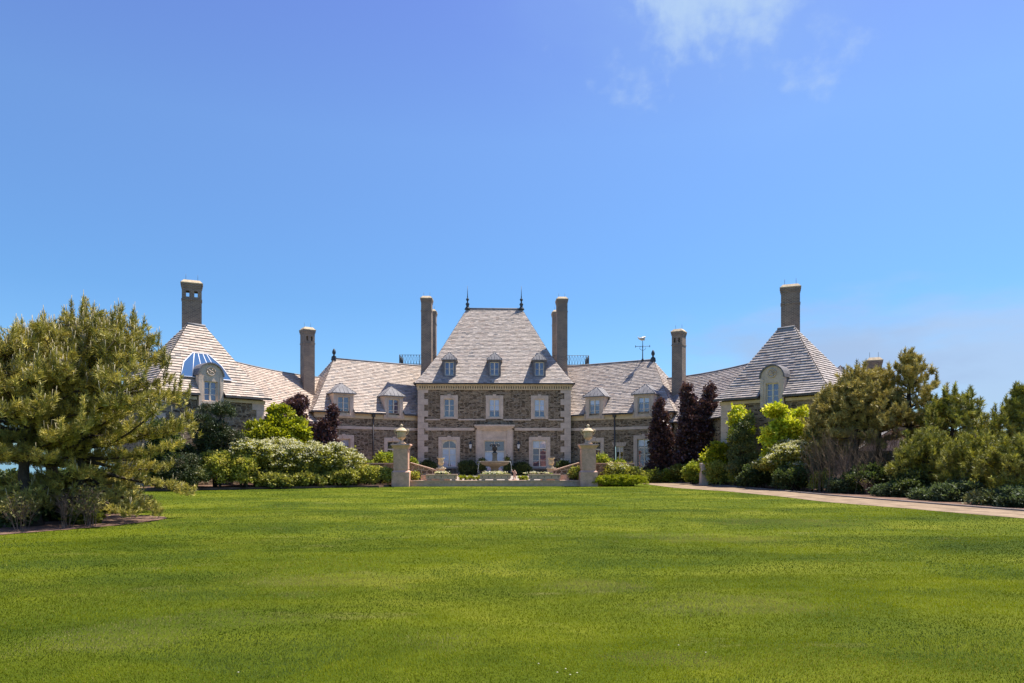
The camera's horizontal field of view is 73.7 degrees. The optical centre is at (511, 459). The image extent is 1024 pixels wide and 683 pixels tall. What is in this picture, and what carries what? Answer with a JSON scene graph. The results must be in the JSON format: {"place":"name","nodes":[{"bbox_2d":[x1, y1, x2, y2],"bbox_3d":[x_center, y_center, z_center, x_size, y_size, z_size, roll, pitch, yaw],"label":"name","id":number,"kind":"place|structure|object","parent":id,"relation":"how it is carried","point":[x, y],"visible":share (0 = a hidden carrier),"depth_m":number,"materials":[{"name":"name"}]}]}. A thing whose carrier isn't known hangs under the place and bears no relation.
{"place":"outdoors","nodes":[
{"label":"outdoors","id":0,"kind":"place"},
{"bbox_2d":[0,462,111,474],"bbox_3d":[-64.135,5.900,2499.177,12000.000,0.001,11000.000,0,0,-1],"label":"sea","id":1,"kind":"structure","parent":0,"point":[4,467],"depth_m":535.41,"materials":[{"name":"blue liquid"}]},
{"bbox_2d":[450,475,539,479],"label":"courtyard","id":2,"kind":"structure","parent":0,"point":[511,478],"depth_m":49.39,"materials":[{"name":"beige stone"}]},
{"bbox_2d":[457,460,478,474],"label":"shrub","id":3,"kind":"object","parent":2,"relation":"on","point":[466,467],"visible":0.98,"depth_m":58.56,"materials":[{"name":"green plant"}]},
{"bbox_2d":[478,444,511,477],"bbox_3d":[-1.260,0.060,49.984,2.509,2.560,2.440,0,0,-1],"label":"fountain","id":4,"kind":"object","parent":2,"relation":"on","point":[494,464],"visible":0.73,"depth_m":49.71,"materials":[{"name":"stone"}]},
{"bbox_2d":[510,461,532,475],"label":"shrub","id":5,"kind":"object","parent":2,"relation":"on","point":[520,468],"visible":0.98,"depth_m":58.56,"materials":[{"name":"green plant"}]},
{"bbox_2d":[0,484,1023,682],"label":"lawn","id":6,"kind":"structure","parent":0,"point":[331,493],"depth_m":8.89,"materials":[{"name":"green plant"}]},
{"bbox_2d":[0,512,165,533],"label":"mulch bed","id":7,"kind":"object","parent":6,"relation":"on","point":[112,519],"visible":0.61,"depth_m":17.86,"materials":[{"name":"brown wood"}]},
{"bbox_2d":[0,503,43,527],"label":"shrub","id":8,"kind":"object","parent":7,"relation":"on","point":[35,517],"visible":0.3,"depth_m":17.17,"materials":[{"name":"green plant"}]},
{"bbox_2d":[0,480,46,530],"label":"bare shrub","id":9,"kind":"object","parent":7,"relation":"on","point":[24,507],"visible":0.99,"depth_m":16.24,"materials":[{"name":"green plant"}]},
{"bbox_2d":[37,499,67,521],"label":"shrub","id":10,"kind":"object","parent":7,"relation":"on","point":[49,515],"visible":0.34,"depth_m":18.80,"materials":[{"name":"green plant"}]},
{"bbox_2d":[0,316,121,525],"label":"pine tree","id":11,"kind":"object","parent":7,"relation":"on","point":[15,343],"visible":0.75,"depth_m":17.25,"materials":[{"name":"green plant"}]},
{"bbox_2d":[1,308,133,494],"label":"pine tree","id":12,"kind":"object","parent":7,"relation":"on","point":[55,469],"visible":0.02,"depth_m":20.73,"materials":[{"name":"green plant"}]},
{"bbox_2d":[52,490,83,527],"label":"bare shrub","id":13,"kind":"object","parent":7,"relation":"on","point":[63,512],"visible":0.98,"depth_m":17.04,"materials":[{"name":"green plant"}]},
{"bbox_2d":[52,502,106,524],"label":"shrub","id":14,"kind":"object","parent":7,"relation":"on","point":[79,520],"visible":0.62,"depth_m":17.91,"materials":[{"name":"green plant"}]},
{"bbox_2d":[60,477,113,525],"bbox_3d":[-10.796,1.067,17.430,1.064,1.271,1.018,0,0,-1],"label":"bare shrub","id":15,"kind":"object","parent":7,"relation":"on","point":[88,505],"visible":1,"depth_m":17.40,"materials":[{"name":"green plant"}]},
{"bbox_2d":[0,289,201,520],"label":"pine tree","id":16,"kind":"object","parent":7,"relation":"on","point":[100,337],"visible":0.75,"depth_m":18.45,"materials":[{"name":"green plant"}]},
{"bbox_2d":[86,489,154,512],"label":"shrub","id":17,"kind":"object","parent":7,"relation":"on","point":[150,498],"visible":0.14,"depth_m":21.76,"materials":[{"name":"green plant"}]},
{"bbox_2d":[129,483,390,490],"bbox_3d":[-21.345,1.635,48.531,29.935,0.130,24.391,0,0,-1],"label":"mulch bed","id":18,"kind":"object","parent":6,"relation":"on","point":[223,487],"visible":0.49,"depth_m":40.41,"materials":[{"name":"brown soil"}]},
{"bbox_2d":[140,417,187,488],"bbox_3d":[-19.402,-0.387,37.733,2.873,3.999,2.408,0,0,-1],"label":"shrub","id":19,"kind":"object","parent":18,"relation":"on","point":[156,442],"visible":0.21,"depth_m":37.36,"materials":[{"name":"green plant"}]},
{"bbox_2d":[155,450,202,488],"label":"yew tree","id":20,"kind":"object","parent":18,"relation":"on","point":[186,461],"visible":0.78,"depth_m":37.18,"materials":[{"name":"green plant"}]},
{"bbox_2d":[174,442,201,486],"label":"shrub","id":21,"kind":"object","parent":18,"relation":"on","point":[188,448],"visible":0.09,"depth_m":38.92,"materials":[{"name":"green plant"}]},
{"bbox_2d":[170,464,214,487],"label":"shrub","id":22,"kind":"object","parent":18,"relation":"on","point":[205,476],"visible":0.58,"depth_m":37.81,"materials":[{"name":"green plant"}]},
{"bbox_2d":[199,448,234,487],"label":"shrub","id":23,"kind":"object","parent":18,"relation":"on","point":[218,463],"visible":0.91,"depth_m":38.80,"materials":[{"name":"green plant"}]},
{"bbox_2d":[187,400,249,486],"bbox_3d":[-17.351,-1.004,40.244,3.948,5.186,3.638,0,0,-1],"label":"yew tree","id":24,"kind":"object","parent":18,"relation":"on","point":[217,433],"visible":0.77,"depth_m":39.53,"materials":[{"name":"green plant"}]},
{"bbox_2d":[225,452,260,487],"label":"shrub","id":25,"kind":"object","parent":18,"relation":"on","point":[244,467],"visible":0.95,"depth_m":39.13,"materials":[{"name":"green plant"}]},
{"bbox_2d":[227,436,274,485],"bbox_3d":[-15.678,0.106,40.846,3.016,2.991,3.551,0,0,-32],"label":"viburnum shrub","id":26,"kind":"object","parent":18,"relation":"on","point":[258,450],"visible":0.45,"depth_m":39.90,"materials":[{"name":"green plant"}]},
{"bbox_2d":[253,437,289,475],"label":"viburnum shrub","id":27,"kind":"object","parent":18,"relation":"on","point":[273,441],"visible":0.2,"depth_m":40.89,"materials":[{"name":"green plant"}]},
{"bbox_2d":[252,470,297,487],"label":"shrub","id":28,"kind":"object","parent":18,"relation":"on","point":[271,479],"visible":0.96,"depth_m":39.79,"materials":[{"name":"green plant"}]},
{"bbox_2d":[241,402,312,442],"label":"maple tree","id":29,"kind":"object","parent":18,"relation":"on","point":[276,423],"visible":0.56,"depth_m":43.40,"materials":[{"name":"green plant"}]},
{"bbox_2d":[268,437,315,474],"bbox_3d":[-13.654,0.082,41.820,3.648,3.036,2.976,0,0,-1],"label":"viburnum shrub","id":30,"kind":"object","parent":18,"relation":"on","point":[296,451],"visible":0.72,"depth_m":41.15,"materials":[{"name":"green plant"}]},
{"bbox_2d":[281,392,317,437],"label":"beech tree","id":31,"kind":"object","parent":18,"relation":"on","point":[298,402],"visible":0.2,"depth_m":49.78,"materials":[{"name":"purple plant"}]},
{"bbox_2d":[291,470,328,487],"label":"shrub","id":32,"kind":"object","parent":18,"relation":"on","point":[305,478],"visible":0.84,"depth_m":40.81,"materials":[{"name":"green plant"}]},
{"bbox_2d":[295,439,334,484],"bbox_3d":[-12.732,0.136,42.513,3.571,2.935,3.123,0,0,-1],"label":"viburnum shrub","id":33,"kind":"object","parent":18,"relation":"on","point":[320,451],"visible":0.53,"depth_m":41.66,"materials":[{"name":"green plant"}]},
{"bbox_2d":[313,403,341,445],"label":"beech tree","id":34,"kind":"object","parent":18,"relation":"on","point":[325,432],"visible":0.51,"depth_m":49.79,"materials":[{"name":"purple plant"}]},
{"bbox_2d":[318,441,351,484],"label":"viburnum shrub","id":35,"kind":"object","parent":18,"relation":"on","point":[341,452],"visible":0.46,"depth_m":42.45,"materials":[{"name":"green plant"}]},
{"bbox_2d":[319,467,360,485],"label":"shrub","id":36,"kind":"object","parent":18,"relation":"on","point":[343,476],"visible":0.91,"depth_m":42.02,"materials":[{"name":"green plant"}]},
{"bbox_2d":[331,445,366,470],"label":"viburnum shrub","id":37,"kind":"object","parent":18,"relation":"on","point":[357,459],"visible":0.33,"depth_m":43.30,"materials":[{"name":"green plant"}]},
{"bbox_2d":[354,464,393,484],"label":"shrub","id":38,"kind":"object","parent":18,"relation":"on","point":[372,474],"visible":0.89,"depth_m":43.24,"materials":[{"name":"green plant"}]},
{"bbox_2d":[372,450,392,462],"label":"shrub","id":39,"kind":"object","parent":18,"relation":"on","point":[383,457],"visible":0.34,"depth_m":46.16,"materials":[{"name":"green plant"}]},
{"bbox_2d":[391,444,411,486],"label":"gate pier","id":40,"kind":"structure","parent":6,"relation":"on","point":[401,472],"depth_m":43.56,"materials":[{"name":"stone"}]},
{"bbox_2d":[394,424,408,443],"bbox_3d":[-7.126,-1.679,44.032,0.787,1.299,0.787,0,0,37],"label":"urn","id":41,"kind":"object","parent":40,"relation":"on","point":[401,431],"visible":0.98,"depth_m":43.83,"materials":[{"name":"stone"}]},
{"bbox_2d":[410,462,436,479],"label":"garden wall","id":42,"kind":"structure","parent":6,"relation":"on","point":[421,469],"depth_m":44.96,"materials":[{"name":"stone"}]},
{"bbox_2d":[410,480,579,485],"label":"retaining wall","id":43,"kind":"structure","parent":6,"relation":"on","point":[494,482],"depth_m":44.07,"materials":[{"name":"stone"}]},
{"bbox_2d":[425,474,457,479],"bbox_3d":[-4.557,1.117,44.243,2.053,0.395,0.450,0,0,-1],"label":"planter trough","id":44,"kind":"object","parent":43,"relation":"on","point":[441,476],"visible":0.98,"depth_m":44.04,"materials":[{"name":"stone"}]},
{"bbox_2d":[480,474,509,479],"bbox_3d":[-1.103,1.117,44.331,1.997,0.395,0.450,0,0,-1],"label":"planter trough","id":45,"kind":"object","parent":43,"relation":"on","point":[494,476],"visible":0.97,"depth_m":44.13,"materials":[{"name":"stone"}]},
{"bbox_2d":[528,474,560,479],"bbox_3d":[2.114,1.117,44.414,2.117,0.395,0.450,0,0,-1],"label":"planter trough","id":46,"kind":"object","parent":43,"relation":"on","point":[545,476],"visible":0.97,"depth_m":44.22,"materials":[{"name":"stone"}]},
{"bbox_2d":[115,279,906,486],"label":"mansion","id":47,"kind":"structure","parent":6,"relation":"on","point":[484,379],"depth_m":59.39,"materials":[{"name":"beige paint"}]},
{"bbox_2d":[204,381,216,401],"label":"dormer window","id":48,"kind":"structure","parent":47,"relation":"in","point":[210,388],"depth_m":42.92,"materials":[{"name":"glass"}]},
{"bbox_2d":[338,396,348,410],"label":"dormer window","id":49,"kind":"structure","parent":47,"relation":"in","point":[343,402],"depth_m":56.59,"materials":[{"name":"glass"}]},
{"bbox_2d":[336,434,353,448],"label":"window","id":50,"kind":"structure","parent":47,"relation":"in","point":[348,440],"depth_m":56.76,"materials":[{"name":"beige paint"}]},
{"bbox_2d":[384,437,399,457],"bbox_3d":[-10.304,-0.605,59.113,1.800,2.830,0.460,0,0,-34],"label":"window","id":51,"kind":"structure","parent":47,"relation":"in","point":[387,441],"depth_m":58.95,"materials":[{"name":"beige paint"}]},
{"bbox_2d":[389,399,398,412],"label":"dormer window","id":52,"kind":"structure","parent":47,"relation":"in","point":[393,403],"depth_m":59.18,"materials":[{"name":"glass"}]},
{"bbox_2d":[440,394,457,418],"bbox_3d":[-5.511,-4.685,59.988,1.540,2.170,0.460,0,0,-1],"label":"window","id":53,"kind":"structure","parent":47,"relation":"in","point":[448,403],"depth_m":59.83,"materials":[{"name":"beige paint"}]},
{"bbox_2d":[438,436,459,468],"bbox_3d":[-5.511,-0.660,59.988,1.880,2.940,0.460,0,0,-1],"label":"window","id":54,"kind":"structure","parent":47,"relation":"in","point":[448,447],"depth_m":59.98,"materials":[{"name":"beige paint"}]},
{"bbox_2d":[486,394,502,418],"bbox_3d":[-1.542,-4.685,60.090,1.540,2.170,0.460,0,0,-1],"label":"window","id":55,"kind":"structure","parent":47,"relation":"in","point":[494,403],"depth_m":59.93,"materials":[{"name":"beige paint"}]},
{"bbox_2d":[484,441,504,470],"bbox_3d":[-1.545,-0.310,60.194,1.840,2.820,0.252,0,0,-1],"label":"door","id":56,"kind":"structure","parent":47,"relation":"in","point":[488,451],"depth_m":60.17,"materials":[{"name":"beige paint"}]},
{"bbox_2d":[531,394,547,418],"bbox_3d":[2.427,-4.685,60.192,1.540,2.170,0.460,0,0,-1],"label":"window","id":57,"kind":"structure","parent":47,"relation":"in","point":[539,403],"depth_m":60.04,"materials":[{"name":"beige paint"}]},
{"bbox_2d":[529,436,549,468],"bbox_3d":[2.427,-0.660,60.192,1.880,2.940,0.460,0,0,-1],"label":"window","id":58,"kind":"structure","parent":47,"relation":"in","point":[539,447],"depth_m":60.20,"materials":[{"name":"beige paint"}]},
{"bbox_2d":[585,437,603,454],"bbox_3d":[7.259,-0.605,59.564,1.800,2.830,0.460,0,0,32],"label":"window","id":59,"kind":"structure","parent":47,"relation":"in","point":[594,440],"depth_m":59.31,"materials":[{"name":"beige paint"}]},
{"bbox_2d":[633,434,649,467],"bbox_3d":[11.094,-0.680,57.210,1.800,2.980,0.460,0,0,32],"label":"window","id":60,"kind":"structure","parent":47,"relation":"in","point":[640,446],"depth_m":57.43,"materials":[{"name":"beige paint"}]},
{"bbox_2d":[638,397,648,411],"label":"dormer window","id":61,"kind":"structure","parent":47,"relation":"in","point":[643,402],"depth_m":57.24,"materials":[{"name":"glass"}]},
{"bbox_2d":[767,383,777,402],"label":"dormer window","id":62,"kind":"structure","parent":47,"relation":"in","point":[772,388],"depth_m":43.84,"materials":[{"name":"glass"}]},
{"bbox_2d":[554,462,578,479],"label":"garden wall","id":63,"kind":"structure","parent":6,"relation":"on","point":[564,470],"depth_m":45.20,"materials":[{"name":"stone"}]},
{"bbox_2d":[577,444,598,485],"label":"gate pier","id":64,"kind":"structure","parent":6,"relation":"on","point":[588,473],"depth_m":43.87,"materials":[{"name":"stone"}]},
{"bbox_2d":[581,424,594,443],"bbox_3d":[4.936,-1.679,44.341,0.787,1.299,0.787,0,0,37],"label":"urn","id":65,"kind":"object","parent":64,"relation":"on","point":[587,433],"visible":1,"depth_m":44.13,"materials":[{"name":"stone"}]},
{"bbox_2d":[592,473,648,485],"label":"box hedge","id":66,"kind":"object","parent":6,"relation":"on","point":[619,480],"visible":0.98,"depth_m":43.77,"materials":[{"name":"green plant"}]},
{"bbox_2d":[600,460,647,485],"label":"shrub","id":67,"kind":"object","parent":6,"relation":"on","point":[615,468],"visible":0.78,"depth_m":44.66,"materials":[{"name":"green plant"}]},
{"bbox_2d":[642,467,664,482],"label":"shrub","id":68,"kind":"object","parent":6,"relation":"on","point":[655,475],"visible":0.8,"depth_m":50.30,"materials":[{"name":"green plant"}]},
{"bbox_2d":[668,481,1023,508],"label":"mulch bed","id":69,"kind":"object","parent":6,"relation":"on","point":[858,494],"visible":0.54,"depth_m":31.70,"materials":[{"name":"brown soil"}]},
{"bbox_2d":[643,396,675,470],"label":"beech tree","id":70,"kind":"object","parent":69,"relation":"on","point":[661,438],"visible":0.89,"depth_m":51.96,"materials":[{"name":"purple plant"}]},
{"bbox_2d":[669,463,691,482],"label":"shrub","id":71,"kind":"object","parent":69,"relation":"on","point":[676,473],"visible":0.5,"depth_m":50.19,"materials":[{"name":"green plant"}]},
{"bbox_2d":[669,381,705,464],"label":"beech tree","id":72,"kind":"object","parent":69,"relation":"on","point":[685,440],"visible":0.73,"depth_m":51.21,"materials":[{"name":"purple plant"}]},
{"bbox_2d":[680,459,698,483],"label":"shrub","id":73,"kind":"object","parent":69,"relation":"on","point":[690,469],"visible":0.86,"depth_m":47.56,"materials":[{"name":"green plant"}]},
{"bbox_2d":[689,380,718,479],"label":"beech tree","id":74,"kind":"object","parent":69,"relation":"on","point":[705,404],"visible":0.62,"depth_m":50.66,"materials":[{"name":"purple plant"}]},
{"bbox_2d":[695,440,730,484],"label":"bush","id":75,"kind":"object","parent":69,"relation":"on","point":[715,451],"visible":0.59,"depth_m":45.90,"materials":[{"name":"green plant"}]},
{"bbox_2d":[703,459,728,484],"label":"shrub","id":76,"kind":"object","parent":69,"relation":"on","point":[716,472],"visible":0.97,"depth_m":45.20,"materials":[{"name":"green plant"}]},
{"bbox_2d":[725,403,757,485],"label":"leafy tree","id":77,"kind":"object","parent":69,"relation":"on","point":[735,413],"visible":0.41,"depth_m":43.70,"materials":[{"name":"green plant"}]},
{"bbox_2d":[723,412,760,475],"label":"juniper tree","id":78,"kind":"object","parent":69,"relation":"on","point":[741,450],"visible":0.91,"depth_m":43.06,"materials":[{"name":"green plant"}]},
{"bbox_2d":[734,463,773,487],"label":"shrub","id":79,"kind":"object","parent":69,"relation":"on","point":[748,475],"visible":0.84,"depth_m":41.10,"materials":[{"name":"green plant"}]},
{"bbox_2d":[750,436,813,487],"bbox_3d":[15.819,0.159,39.183,3.909,3.101,2.912,0,0,-1],"label":"bush","id":80,"kind":"object","parent":69,"relation":"on","point":[784,452],"visible":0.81,"depth_m":38.62,"materials":[{"name":"green plant"}]},
{"bbox_2d":[756,398,813,456],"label":"maple tree","id":81,"kind":"object","parent":69,"relation":"on","point":[783,424],"visible":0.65,"depth_m":40.31,"materials":[{"name":"green plant"}]},
{"bbox_2d":[770,463,812,490],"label":"shrub","id":82,"kind":"object","parent":69,"relation":"on","point":[796,477],"visible":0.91,"depth_m":37.53,"materials":[{"name":"green plant"}]},
{"bbox_2d":[806,468,835,491],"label":"shrub","id":83,"kind":"object","parent":69,"relation":"on","point":[818,487],"visible":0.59,"depth_m":36.67,"materials":[{"name":"green plant"}]},
{"bbox_2d":[799,380,864,473],"bbox_3d":[17.980,-1.354,38.060,3.490,6.186,3.423,0,0,-1],"label":"pine tree","id":84,"kind":"object","parent":69,"relation":"on","point":[820,423],"visible":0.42,"depth_m":37.60,"materials":[{"name":"green plant"}]},
{"bbox_2d":[823,476,859,493],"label":"evergreen shrub","id":85,"kind":"object","parent":69,"relation":"on","point":[836,485],"visible":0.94,"depth_m":34.61,"materials":[{"name":"green plant"}]},
{"bbox_2d":[797,424,903,493],"bbox_3d":[17.590,-0.139,35.718,5.148,3.684,5.005,0,0,-1],"label":"bare shrub","id":86,"kind":"object","parent":69,"relation":"on","point":[854,457],"visible":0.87,"depth_m":35.47,"materials":[{"name":"brown plant"}]},
{"bbox_2d":[806,358,901,468],"bbox_3d":[18.750,-1.937,37.318,4.668,7.302,4.832,0,0,37],"label":"pine tree","id":87,"kind":"object","parent":69,"relation":"on","point":[856,386],"visible":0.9,"depth_m":36.33,"materials":[{"name":"green plant"}]},
{"bbox_2d":[841,461,894,493],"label":"evergreen shrub","id":88,"kind":"object","parent":69,"relation":"on","point":[877,472],"visible":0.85,"depth_m":34.01,"materials":[{"name":"green plant"}]},
{"bbox_2d":[846,422,913,469],"bbox_3d":[19.629,-0.359,36.323,4.122,4.123,4.087,0,0,-1],"label":"bare shrub","id":89,"kind":"object","parent":69,"relation":"on","point":[892,448],"visible":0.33,"depth_m":36.30,"materials":[{"name":"brown plant"}]},
{"bbox_2d":[858,429,904,459],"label":"garden pavilion","id":90,"kind":"structure","parent":69,"relation":"on","point":[898,441],"depth_m":43.89,"materials":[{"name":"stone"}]},
{"bbox_2d":[855,364,914,467],"bbox_3d":[19.964,-1.765,37.230,3.299,6.976,3.337,0,0,-1],"label":"pine tree","id":91,"kind":"object","parent":69,"relation":"on","point":[889,382],"visible":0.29,"depth_m":36.59,"materials":[{"name":"green plant"}]},
{"bbox_2d":[865,481,908,496],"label":"evergreen shrub","id":92,"kind":"object","parent":69,"relation":"on","point":[886,489],"visible":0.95,"depth_m":31.44,"materials":[{"name":"green plant"}]},
{"bbox_2d":[889,467,934,496],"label":"evergreen shrub","id":93,"kind":"object","parent":69,"relation":"on","point":[906,480],"visible":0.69,"depth_m":31.00,"materials":[{"name":"green plant"}]},
{"bbox_2d":[879,346,949,442],"bbox_3d":[21.613,-2.194,36.830,4.645,7.848,5.090,0,0,-1],"label":"pine tree","id":94,"kind":"object","parent":69,"relation":"on","point":[909,367],"visible":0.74,"depth_m":36.01,"materials":[{"name":"green plant"}]},
{"bbox_2d":[904,487,934,500],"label":"evergreen shrub","id":95,"kind":"object","parent":69,"relation":"on","point":[916,493],"visible":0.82,"depth_m":28.95,"materials":[{"name":"green plant"}]},
{"bbox_2d":[882,425,961,484],"bbox_3d":[19.544,0.026,32.036,3.796,3.387,3.658,0,0,37],"label":"pine tree","id":96,"kind":"object","parent":69,"relation":"on","point":[928,444],"visible":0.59,"depth_m":31.61,"materials":[{"name":"green plant"}]},
{"bbox_2d":[905,381,1003,440],"bbox_3d":[22.417,-1.098,34.474,4.026,5.657,4.872,0,0,16],"label":"pine tree","id":97,"kind":"object","parent":69,"relation":"on","point":[955,409],"visible":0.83,"depth_m":33.83,"materials":[{"name":"green plant"}]},
{"bbox_2d":[929,477,985,501],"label":"evergreen shrub","id":98,"kind":"object","parent":69,"relation":"on","point":[949,490],"visible":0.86,"depth_m":27.80,"materials":[{"name":"green plant"}]},
{"bbox_2d":[932,428,1002,488],"bbox_3d":[19.729,0.171,28.936,3.169,3.128,3.241,0,0,-1],"label":"pine tree","id":99,"kind":"object","parent":69,"relation":"on","point":[960,454],"visible":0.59,"depth_m":28.77,"materials":[{"name":"green plant"}]},
{"bbox_2d":[957,488,1001,505],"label":"evergreen shrub","id":100,"kind":"object","parent":69,"relation":"on","point":[975,496],"visible":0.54,"depth_m":25.84,"materials":[{"name":"green plant"}]},
{"bbox_2d":[969,430,1023,489],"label":"pine tree","id":101,"kind":"object","parent":69,"relation":"on","point":[1002,461],"visible":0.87,"depth_m":25.80,"materials":[{"name":"green plant"}]},
{"bbox_2d":[984,483,1023,507],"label":"evergreen shrub","id":102,"kind":"object","parent":69,"relation":"on","point":[1008,495],"visible":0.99,"depth_m":24.56,"materials":[{"name":"green plant"}]},
{"bbox_2d":[985,381,1023,441],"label":"pine tree","id":103,"kind":"object","parent":69,"relation":"on","point":[1010,417],"visible":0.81,"depth_m":31.48,"materials":[{"name":"green plant"}]},
{"bbox_2d":[0,0,1023,459],"label":"sky","id":104,"kind":"structure","parent":0,"point":[656,168],"materials":[{"name":"blue"}]},
{"bbox_2d":[806,415,841,477],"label":"juniper tree","id":105,"kind":"object","parent":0,"point":[808,433],"visible":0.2,"depth_m":37.94,"materials":[{"name":"green plant"}]},
{"bbox_2d":[649,482,1023,517],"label":"drive","id":106,"kind":"structure","parent":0,"point":[936,507],"depth_m":27.82,"materials":[{"name":"beige gravel"}]},
{"bbox_2d":[666,482,1023,510],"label":"kerb","id":107,"kind":"structure","parent":106,"relation":"on","point":[877,498],"depth_m":28.42,"materials":[{"name":"concrete"}]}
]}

